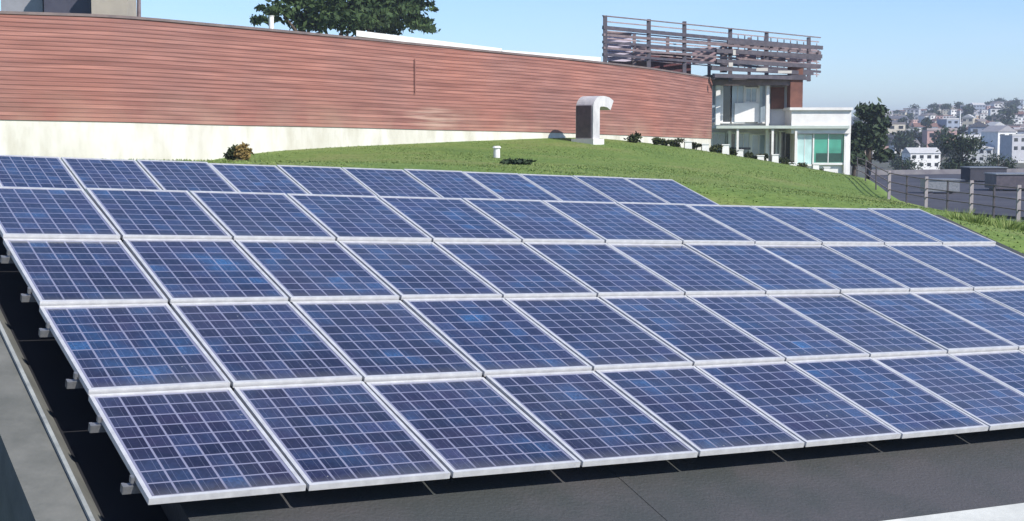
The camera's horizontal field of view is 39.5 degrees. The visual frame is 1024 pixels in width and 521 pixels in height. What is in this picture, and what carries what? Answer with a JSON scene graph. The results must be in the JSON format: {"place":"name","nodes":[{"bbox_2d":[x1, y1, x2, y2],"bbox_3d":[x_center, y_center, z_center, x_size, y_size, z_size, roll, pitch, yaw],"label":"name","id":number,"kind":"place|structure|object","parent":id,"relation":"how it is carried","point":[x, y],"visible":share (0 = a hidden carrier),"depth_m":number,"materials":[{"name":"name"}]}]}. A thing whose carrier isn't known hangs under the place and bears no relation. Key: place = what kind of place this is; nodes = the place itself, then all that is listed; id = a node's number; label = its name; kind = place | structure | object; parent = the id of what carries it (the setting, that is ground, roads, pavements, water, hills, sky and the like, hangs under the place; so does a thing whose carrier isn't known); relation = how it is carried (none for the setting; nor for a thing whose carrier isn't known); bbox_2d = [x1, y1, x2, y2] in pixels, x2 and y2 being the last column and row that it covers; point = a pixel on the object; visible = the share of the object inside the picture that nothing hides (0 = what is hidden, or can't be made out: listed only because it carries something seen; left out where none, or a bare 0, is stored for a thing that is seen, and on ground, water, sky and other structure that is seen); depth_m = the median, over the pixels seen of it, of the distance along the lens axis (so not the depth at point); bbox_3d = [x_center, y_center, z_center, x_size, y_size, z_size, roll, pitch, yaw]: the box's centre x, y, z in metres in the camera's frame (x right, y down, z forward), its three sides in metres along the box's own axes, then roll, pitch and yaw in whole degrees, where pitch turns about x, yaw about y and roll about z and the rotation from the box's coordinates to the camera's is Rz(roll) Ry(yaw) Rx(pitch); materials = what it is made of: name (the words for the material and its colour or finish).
{"place":"outdoors","nodes":[
{"label":"outdoors","id":0,"kind":"place"},
{"bbox_2d":[91,0,136,15],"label":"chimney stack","id":1,"kind":"object","parent":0,"point":[119,7],"visible":0.44,"depth_m":51.39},
{"bbox_2d":[0,0,1023,116],"label":"sky","id":2,"kind":"structure","parent":0,"point":[901,53],"materials":[{"name":"blue"}]},
{"bbox_2d":[35,120,1023,252],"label":"grass roof","id":3,"kind":"structure","parent":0,"point":[790,201],"depth_m":45.10,"materials":[{"name":"plant"}]},
{"bbox_2d":[0,310,102,520],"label":"roof curb","id":4,"kind":"structure","parent":3,"relation":"on","point":[41,478],"depth_m":8.91,"materials":[{"name":"concrete"}]},
{"bbox_2d":[0,237,168,520],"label":"roof gutter","id":5,"kind":"object","parent":3,"relation":"on","point":[101,466],"visible":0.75,"depth_m":9.91,"materials":[{"name":"metal"}]},
{"bbox_2d":[249,0,440,35],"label":"evergreen tree","id":6,"kind":"object","parent":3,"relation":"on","point":[392,17],"visible":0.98,"depth_m":82.73,"materials":[{"name":"green plant"}]},
{"bbox_2d":[0,11,712,160],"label":"boundary wall","id":7,"kind":"structure","parent":3,"relation":"on","point":[135,87],"depth_m":46.09,"materials":[{"name":"paint"}]},
{"bbox_2d":[1,0,43,11],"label":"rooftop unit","id":8,"kind":"object","parent":7,"relation":"on","point":[25,5],"visible":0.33,"depth_m":53.35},
{"bbox_2d":[44,0,91,13],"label":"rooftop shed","id":9,"kind":"structure","parent":7,"relation":"on","point":[69,6],"depth_m":52.37,"materials":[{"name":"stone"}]},
{"bbox_2d":[356,30,600,60],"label":"white roof building","id":10,"kind":"structure","parent":3,"relation":"on","point":[365,34],"depth_m":79.75,"materials":[{"name":"paint"}]},
{"bbox_2d":[60,137,1023,253],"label":"grass","id":11,"kind":"structure","parent":3,"relation":"on","point":[835,195],"depth_m":40.27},
{"bbox_2d":[120,215,1023,520],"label":"roof membrane","id":12,"kind":"object","parent":3,"relation":"on","point":[890,479],"visible":0.17,"depth_m":10.15,"materials":[{"name":"rubber"}]},
{"bbox_2d":[0,249,13,262],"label":"mounting rail","id":13,"kind":"object","parent":12,"relation":"on","point":[6,259],"visible":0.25,"depth_m":11.44,"materials":[{"name":"metal"}]},
{"bbox_2d":[3,239,167,305],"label":"solar panel","id":14,"kind":"object","parent":13,"relation":"on","point":[62,272],"visible":1,"depth_m":11.31,"materials":[{"name":"glass"}]},
{"bbox_2d":[123,239,287,303],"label":"solar panel","id":15,"kind":"object","parent":13,"relation":"on","point":[200,270],"visible":1,"depth_m":11.82,"materials":[{"name":"glass"}]},
{"bbox_2d":[235,240,398,301],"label":"solar panel","id":16,"kind":"object","parent":13,"relation":"on","point":[302,270],"visible":1,"depth_m":12.32,"materials":[{"name":"glass"}]},
{"bbox_2d":[338,241,501,299],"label":"solar panel","id":17,"kind":"object","parent":13,"relation":"on","point":[417,270],"visible":0.99,"depth_m":12.84,"materials":[{"name":"glass"}]},
{"bbox_2d":[434,242,596,298],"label":"solar panel","id":18,"kind":"object","parent":13,"relation":"attached to","point":[513,270],"visible":1,"depth_m":13.35,"materials":[{"name":"glass"}]},
{"bbox_2d":[524,242,683,296],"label":"solar panel","id":19,"kind":"object","parent":13,"relation":"on","point":[602,269],"visible":1,"depth_m":13.86,"materials":[{"name":"glass"}]},
{"bbox_2d":[608,244,764,295],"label":"solar panel","id":20,"kind":"object","parent":13,"relation":"on","point":[685,269],"visible":0.95,"depth_m":14.37,"materials":[{"name":"glass"}]},
{"bbox_2d":[758,245,908,292],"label":"solar panel","id":21,"kind":"object","parent":13,"relation":"on","point":[843,274],"visible":0.95,"depth_m":15.39,"materials":[{"name":"glass"}]},
{"bbox_2d":[823,245,972,291],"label":"solar panel","id":22,"kind":"object","parent":13,"relation":"on","point":[912,275],"visible":1,"depth_m":15.90,"materials":[{"name":"glass"}]},
{"bbox_2d":[885,244,1023,290],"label":"solar panel","id":23,"kind":"object","parent":13,"relation":"on","point":[967,270],"visible":1,"depth_m":16.43,"materials":[{"name":"glass"}]},
{"bbox_2d":[944,244,1023,281],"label":"solar panel","id":24,"kind":"object","parent":13,"relation":"on","point":[1003,260],"visible":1,"depth_m":17.15,"materials":[{"name":"glass"}]},
{"bbox_2d":[20,287,36,301],"bbox_3d":[1.483,0.281,13.863,12.070,0.721,0.104,-3,6,-30],"label":"mounting rail","id":25,"kind":"object","parent":12,"relation":"on","point":[29,297],"visible":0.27,"depth_m":10.78,"materials":[{"name":"metal"}]},
{"bbox_2d":[684,243,839,294],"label":"solar panel","id":26,"kind":"object","parent":25,"relation":"attached to","point":[768,272],"visible":1,"depth_m":14.88,"materials":[{"name":"glass"}]},
{"bbox_2d":[38,321,53,336],"bbox_3d":[1.798,0.517,13.330,12.070,0.721,0.104,-3,6,-30],"label":"mounting rail","id":27,"kind":"object","parent":12,"relation":"on","point":[45,332],"visible":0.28,"depth_m":10.25,"materials":[{"name":"metal"}]},
{"bbox_2d":[39,303,229,394],"bbox_3d":[-2.723,0.612,10.198,0.964,0.050,1.507,0,20,-31],"label":"solar panel","id":28,"kind":"object","parent":27,"relation":"attached to","point":[119,348],"visible":1,"depth_m":10.10,"materials":[{"name":"glass"}]},
{"bbox_2d":[171,301,361,387],"bbox_3d":[-1.869,0.610,10.703,0.972,0.049,1.507,0,20,-31],"label":"solar panel","id":29,"kind":"object","parent":27,"relation":"attached to","point":[245,344],"visible":0.99,"depth_m":10.62,"materials":[{"name":"glass"}]},
{"bbox_2d":[292,300,481,381],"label":"solar panel","id":30,"kind":"object","parent":27,"relation":"attached to","point":[384,340],"visible":0.95,"depth_m":11.12,"materials":[{"name":"glass"}]},
{"bbox_2d":[402,298,591,376],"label":"solar panel","id":31,"kind":"object","parent":27,"relation":"attached to","point":[493,336],"visible":1,"depth_m":11.64,"materials":[{"name":"glass"}]},
{"bbox_2d":[505,297,692,370],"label":"solar panel","id":32,"kind":"object","parent":27,"relation":"attached to","point":[596,333],"visible":0.99,"depth_m":12.15,"materials":[{"name":"glass"}]},
{"bbox_2d":[599,295,784,365],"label":"solar panel","id":33,"kind":"object","parent":27,"relation":"attached to","point":[695,333],"visible":1,"depth_m":12.66,"materials":[{"name":"glass"}]},
{"bbox_2d":[687,294,868,361],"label":"solar panel","id":34,"kind":"object","parent":27,"relation":"attached to","point":[785,332],"visible":1,"depth_m":13.18,"materials":[{"name":"glass"}]},
{"bbox_2d":[911,291,1023,349],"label":"solar panel","id":35,"kind":"object","parent":27,"relation":"attached to","point":[991,316],"visible":1,"depth_m":14.89,"materials":[{"name":"glass"}]},
{"bbox_2d":[974,289,1023,314],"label":"solar panel","id":36,"kind":"object","parent":27,"relation":"attached to","point":[1012,299],"visible":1,"depth_m":15.59,"materials":[{"name":"glass"}]},
{"bbox_2d":[88,415,105,432],"bbox_3d":[2.518,1.057,12.112,12.070,0.721,0.104,-3,6,-30],"label":"mounting rail","id":37,"kind":"object","parent":12,"relation":"on","point":[97,427],"visible":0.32,"depth_m":9.03,"materials":[{"name":"metal"}]},
{"bbox_2d":[88,388,305,504],"bbox_3d":[-2.012,1.143,8.998,0.964,0.050,1.431,0,20,-31],"label":"solar panel","id":38,"kind":"object","parent":37,"relation":"attached to","point":[174,446],"visible":1,"depth_m":8.90,"materials":[{"name":"glass"}]},
{"bbox_2d":[234,381,449,490],"bbox_3d":[-1.159,1.142,9.503,0.972,0.049,1.431,0,20,-31],"label":"solar panel","id":39,"kind":"object","parent":37,"relation":"attached to","point":[324,436],"visible":1,"depth_m":9.41,"materials":[{"name":"glass"}]},
{"bbox_2d":[366,377,580,477],"bbox_3d":[-0.301,1.147,10.011,0.977,0.049,1.431,0,20,-31],"label":"solar panel","id":40,"kind":"object","parent":37,"relation":"attached to","point":[467,427],"visible":0.95,"depth_m":9.92,"materials":[{"name":"glass"}]},
{"bbox_2d":[485,371,697,466],"bbox_3d":[0.561,1.144,10.519,0.980,0.049,1.431,0,20,-31],"label":"solar panel","id":41,"kind":"object","parent":37,"relation":"attached to","point":[588,418],"visible":1,"depth_m":10.44,"materials":[{"name":"glass"}]},
{"bbox_2d":[595,366,804,455],"bbox_3d":[1.425,1.142,11.028,0.982,0.050,1.430,0,20,-31],"label":"solar panel","id":42,"kind":"object","parent":37,"relation":"attached to","point":[701,413],"visible":1,"depth_m":10.95,"materials":[{"name":"glass"}]},
{"bbox_2d":[695,361,900,446],"bbox_3d":[2.288,1.142,11.540,0.982,0.049,1.429,0,20,-31],"label":"solar panel","id":43,"kind":"object","parent":37,"relation":"attached to","point":[809,411],"visible":1,"depth_m":11.46,"materials":[{"name":"glass"}]},
{"bbox_2d":[787,357,988,438],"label":"solar panel","id":44,"kind":"object","parent":37,"relation":"attached to","point":[902,405],"visible":1,"depth_m":11.98,"materials":[{"name":"glass"}]},
{"bbox_2d":[872,354,1023,429],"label":"solar panel","id":45,"kind":"object","parent":37,"relation":"attached to","point":[990,402],"visible":0.97,"depth_m":12.57,"materials":[{"name":"glass"}]},
{"bbox_2d":[949,350,1023,394],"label":"solar panel","id":46,"kind":"object","parent":37,"relation":"attached to","point":[1006,368],"visible":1,"depth_m":13.33,"materials":[{"name":"glass"}]},
{"bbox_2d":[65,370,592,388],"bbox_3d":[2.209,0.825,12.635,12.070,0.721,0.104,-3,6,-30],"label":"mounting rail","id":47,"kind":"object","parent":12,"relation":"on","point":[75,383],"visible":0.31,"depth_m":9.55,"materials":[{"name":"metal"}]},
{"bbox_2d":[768,294,946,357],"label":"solar panel","id":48,"kind":"object","parent":47,"relation":"attached to","point":[871,333],"visible":1,"depth_m":13.69,"materials":[{"name":"glass"}]},
{"bbox_2d":[842,292,1017,353],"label":"solar panel","id":49,"kind":"object","parent":47,"relation":"attached to","point":[949,332],"visible":1,"depth_m":14.19,"materials":[{"name":"glass"}]},
{"bbox_2d":[605,293,837,520],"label":"membrane laps","id":50,"kind":"object","parent":12,"relation":"on","point":[644,495],"depth_m":9.86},
{"bbox_2d":[571,96,612,144],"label":"gooseneck vent","id":51,"kind":"object","parent":3,"relation":"on","point":[588,108],"visible":0.94,"depth_m":56.73,"materials":[{"name":"white metal"}]},
{"bbox_2d":[704,67,848,165],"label":"glazed building","id":52,"kind":"structure","parent":3,"relation":"on","point":[748,114],"depth_m":76.12,"materials":[{"name":"metal"}]},
{"bbox_2d":[602,15,822,80],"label":"roof trellis","id":53,"kind":"object","parent":52,"relation":"on","point":[744,58],"visible":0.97,"depth_m":73.70,"materials":[{"name":"wood"}]},
{"bbox_2d":[607,32,631,61],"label":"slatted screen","id":54,"kind":"object","parent":53,"relation":"attached to","point":[613,59],"visible":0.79,"depth_m":68.80,"materials":[{"name":"glass"}]},
{"bbox_2d":[608,52,691,73],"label":"brick penthouse","id":55,"kind":"object","parent":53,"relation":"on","point":[670,66],"visible":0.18,"depth_m":72.95,"materials":[{"name":"brick"}]},
{"bbox_2d":[721,86,731,122],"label":"window","id":56,"kind":"structure","parent":52,"relation":"in","point":[726,117],"depth_m":76.17,"materials":[{"name":"clear glass"}]},
{"bbox_2d":[730,86,744,122],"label":"window","id":57,"kind":"structure","parent":52,"relation":"in","point":[738,92],"depth_m":76.13,"materials":[{"name":"blue glass"}]},
{"bbox_2d":[751,134,764,155],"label":"window","id":58,"kind":"structure","parent":52,"relation":"in","point":[757,140],"depth_m":76.37,"materials":[{"name":"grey glass"}]},
{"bbox_2d":[757,86,769,122],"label":"window","id":59,"kind":"structure","parent":52,"relation":"in","point":[761,89],"depth_m":76.15,"materials":[{"name":"blue glass"}]},
{"bbox_2d":[778,131,791,162],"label":"window","id":60,"kind":"structure","parent":52,"relation":"in","point":[784,138],"depth_m":76.36,"materials":[{"name":"clear glass"}]},
{"bbox_2d":[783,107,852,174],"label":"white kiosk","id":61,"kind":"object","parent":3,"relation":"on","point":[826,148],"visible":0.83,"depth_m":74.98,"materials":[{"name":"paint"}]},
{"bbox_2d":[797,134,811,165],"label":"window","id":62,"kind":"structure","parent":61,"relation":"in","point":[804,141],"depth_m":75.03,"materials":[{"name":"clear glass"}]},
{"bbox_2d":[812,134,846,172],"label":"window","id":63,"kind":"structure","parent":61,"relation":"in","point":[821,143],"depth_m":75.01,"materials":[{"name":"green glass"}]},
{"bbox_2d":[845,97,900,179],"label":"leafy tree","id":64,"kind":"object","parent":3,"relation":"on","point":[872,113],"visible":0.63,"depth_m":109.11,"materials":[{"name":"green plant"}]},
{"bbox_2d":[856,157,1023,221],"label":"edge railing","id":65,"kind":"object","parent":3,"relation":"on","point":[971,193],"visible":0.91,"depth_m":38.94,"materials":[{"name":"metal"}]},
{"bbox_2d":[885,503,1023,520],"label":"roof ledge","id":66,"kind":"object","parent":3,"relation":"attached to","point":[1013,512],"depth_m":10.48,"materials":[{"name":"concrete"}]},
{"bbox_2d":[844,113,1023,177],"bbox_3d":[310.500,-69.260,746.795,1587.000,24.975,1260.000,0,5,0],"label":"hill","id":67,"kind":"structure","parent":0,"point":[884,166],"depth_m":294.32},
{"bbox_2d":[891,132,911,155],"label":"leafy tree","id":68,"kind":"object","parent":67,"relation":"on","point":[904,142],"visible":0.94,"depth_m":287.36,"materials":[{"name":"green plant"}]},
{"bbox_2d":[888,156,925,169],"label":"leafy tree","id":69,"kind":"object","parent":67,"relation":"on","point":[909,164],"visible":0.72,"depth_m":169.52,"materials":[{"name":"green plant"}]},
{"bbox_2d":[901,147,940,169],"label":"hillside house","id":70,"kind":"structure","parent":67,"relation":"on","point":[930,156],"depth_m":248.00,"materials":[{"name":"paint"}]},
{"bbox_2d":[922,128,957,146],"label":"hillside house","id":71,"kind":"structure","parent":67,"relation":"on","point":[928,134],"depth_m":326.80,"materials":[{"name":"paint"}]},
{"bbox_2d":[931,130,991,168],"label":"leafy tree","id":72,"kind":"object","parent":67,"relation":"on","point":[966,145],"visible":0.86,"depth_m":149.36,"materials":[{"name":"green plant"}]},
{"bbox_2d":[980,125,1016,158],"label":"hillside house","id":73,"kind":"structure","parent":67,"relation":"on","point":[990,133],"depth_m":297.46,"materials":[{"name":"paint"}]},
{"bbox_2d":[979,152,1019,168],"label":"leafy tree","id":74,"kind":"object","parent":67,"relation":"on","point":[1009,164],"visible":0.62,"depth_m":159.73,"materials":[{"name":"green plant"}]},
{"bbox_2d":[1000,134,1023,159],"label":"hillside house","id":75,"kind":"structure","parent":67,"relation":"on","point":[1012,145],"depth_m":277.71,"materials":[{"name":"paint"}]},
{"bbox_2d":[869,169,1023,222],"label":"flat roof building","id":76,"kind":"structure","parent":0,"point":[961,197],"depth_m":76.36,"materials":[{"name":"grey concrete"}]},
{"bbox_2d":[846,120,874,175],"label":"leafy tree","id":77,"kind":"object","parent":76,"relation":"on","point":[857,142],"visible":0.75,"depth_m":103.37,"materials":[{"name":"green plant"}]},
{"bbox_2d":[919,178,960,193],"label":"rooftop unit","id":78,"kind":"object","parent":76,"relation":"on","point":[942,185],"visible":0.75,"depth_m":77.25,"materials":[{"name":"metal"}]},
{"bbox_2d":[960,166,1007,181],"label":"rooftop unit","id":79,"kind":"object","parent":76,"relation":"on","point":[974,173],"visible":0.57,"depth_m":94.14,"materials":[{"name":"metal"}]},
{"bbox_2d":[984,173,1023,190],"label":"rooftop unit","id":80,"kind":"object","parent":76,"relation":"on","point":[1009,179],"visible":0.86,"depth_m":80.56,"materials":[{"name":"metal"}]},
{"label":"bare soil","id":81,"kind":"structure","parent":0,"visible":0},
{"bbox_2d":[233,141,253,160],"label":"golden shrub","id":82,"kind":"object","parent":81,"relation":"on","point":[243,152],"visible":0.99,"depth_m":42.39,"materials":[{"name":"yellow plant"}]},
{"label":"mounting rail","id":83,"kind":"object","parent":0,"visible":0},
{"bbox_2d":[0,186,120,239],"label":"solar panel","id":84,"kind":"object","parent":83,"relation":"on","point":[47,213],"visible":1,"depth_m":12.43,"materials":[{"name":"glass"}]},
{"bbox_2d":[85,188,231,239],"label":"solar panel","id":85,"kind":"object","parent":83,"relation":"attached to","point":[151,214],"visible":1,"depth_m":12.97,"materials":[{"name":"glass"}]},
{"bbox_2d":[189,191,334,240],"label":"solar panel","id":86,"kind":"object","parent":83,"relation":"on","point":[255,216],"visible":0.98,"depth_m":13.47,"materials":[{"name":"glass"}]},
{"bbox_2d":[287,193,431,241],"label":"solar panel","id":87,"kind":"object","parent":83,"relation":"on","point":[353,218],"visible":0.99,"depth_m":13.97,"materials":[{"name":"glass"}]},
{"bbox_2d":[378,196,520,241],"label":"solar panel","id":88,"kind":"object","parent":83,"relation":"on","point":[435,219],"visible":0.99,"depth_m":14.49,"materials":[{"name":"glass"}]},
{"bbox_2d":[462,198,604,242],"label":"solar panel","id":89,"kind":"object","parent":83,"relation":"on","point":[531,220],"visible":1,"depth_m":15.00,"materials":[{"name":"glass"}]},
{"bbox_2d":[542,200,681,243],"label":"solar panel","id":90,"kind":"object","parent":83,"relation":"on","point":[611,223],"visible":1,"depth_m":15.49,"materials":[{"name":"glass"}]},
{"bbox_2d":[616,202,754,243],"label":"solar panel","id":91,"kind":"object","parent":83,"relation":"attached to","point":[684,223],"visible":1,"depth_m":16.02,"materials":[{"name":"glass"}]},
{"bbox_2d":[686,204,821,244],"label":"solar panel","id":92,"kind":"object","parent":83,"relation":"on","point":[758,227],"visible":0.99,"depth_m":16.52,"materials":[{"name":"glass"}]},
{"bbox_2d":[751,206,883,244],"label":"solar panel","id":93,"kind":"object","parent":83,"relation":"on","point":[824,229],"visible":1,"depth_m":17.03,"materials":[{"name":"glass"}]},
{"bbox_2d":[811,207,941,244],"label":"solar panel","id":94,"kind":"object","parent":83,"relation":"on","point":[885,230],"visible":1,"depth_m":17.55,"materials":[{"name":"glass"}]},
{"bbox_2d":[867,208,995,244],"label":"solar panel","id":95,"kind":"object","parent":83,"relation":"on","point":[944,232],"visible":1,"depth_m":18.04,"materials":[{"name":"glass"}]},
{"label":"mounting rail","id":96,"kind":"object","parent":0,"visible":0},
{"bbox_2d":[0,155,83,189],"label":"solar panel","id":97,"kind":"object","parent":96,"relation":"on","point":[34,171],"visible":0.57,"depth_m":17.91,"materials":[{"name":"glass"}]},
{"bbox_2d":[61,157,161,190],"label":"solar panel","id":98,"kind":"object","parent":96,"relation":"attached to","point":[108,173],"visible":0.66,"depth_m":18.43,"materials":[{"name":"glass"}]},
{"bbox_2d":[137,159,236,191],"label":"solar panel","id":99,"kind":"object","parent":96,"relation":"on","point":[188,176],"visible":0.66,"depth_m":18.93,"materials":[{"name":"glass"}]},
{"bbox_2d":[209,163,307,194],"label":"solar panel","id":100,"kind":"object","parent":96,"relation":"on","point":[256,178],"visible":0.64,"depth_m":19.45,"materials":[{"name":"glass"}]},
{"bbox_2d":[277,165,377,196],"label":"solar panel","id":101,"kind":"object","parent":96,"relation":"on","point":[324,180],"visible":0.66,"depth_m":19.95,"materials":[{"name":"glass"}]},
{"bbox_2d":[342,167,440,197],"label":"solar panel","id":102,"kind":"object","parent":96,"relation":"on","point":[390,182],"visible":0.66,"depth_m":20.46,"materials":[{"name":"glass"}]},
{"bbox_2d":[404,169,500,198],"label":"solar panel","id":103,"kind":"object","parent":96,"relation":"on","point":[449,184],"visible":0.66,"depth_m":20.96,"materials":[{"name":"glass"}]},
{"bbox_2d":[462,171,559,200],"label":"solar panel","id":104,"kind":"object","parent":96,"relation":"on","point":[509,185],"visible":0.66,"depth_m":21.48,"materials":[{"name":"glass"}]},
{"bbox_2d":[519,174,615,202],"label":"solar panel","id":105,"kind":"object","parent":96,"relation":"on","point":[565,188],"visible":0.66,"depth_m":21.98,"materials":[{"name":"glass"}]},
{"bbox_2d":[572,175,666,202],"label":"solar panel","id":106,"kind":"object","parent":96,"relation":"on","point":[618,189],"visible":0.66,"depth_m":22.50,"materials":[{"name":"glass"}]},
{"bbox_2d":[625,178,718,204],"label":"solar panel","id":107,"kind":"object","parent":96,"relation":"on","point":[669,190],"visible":0.66,"depth_m":23.01,"materials":[{"name":"glass"}]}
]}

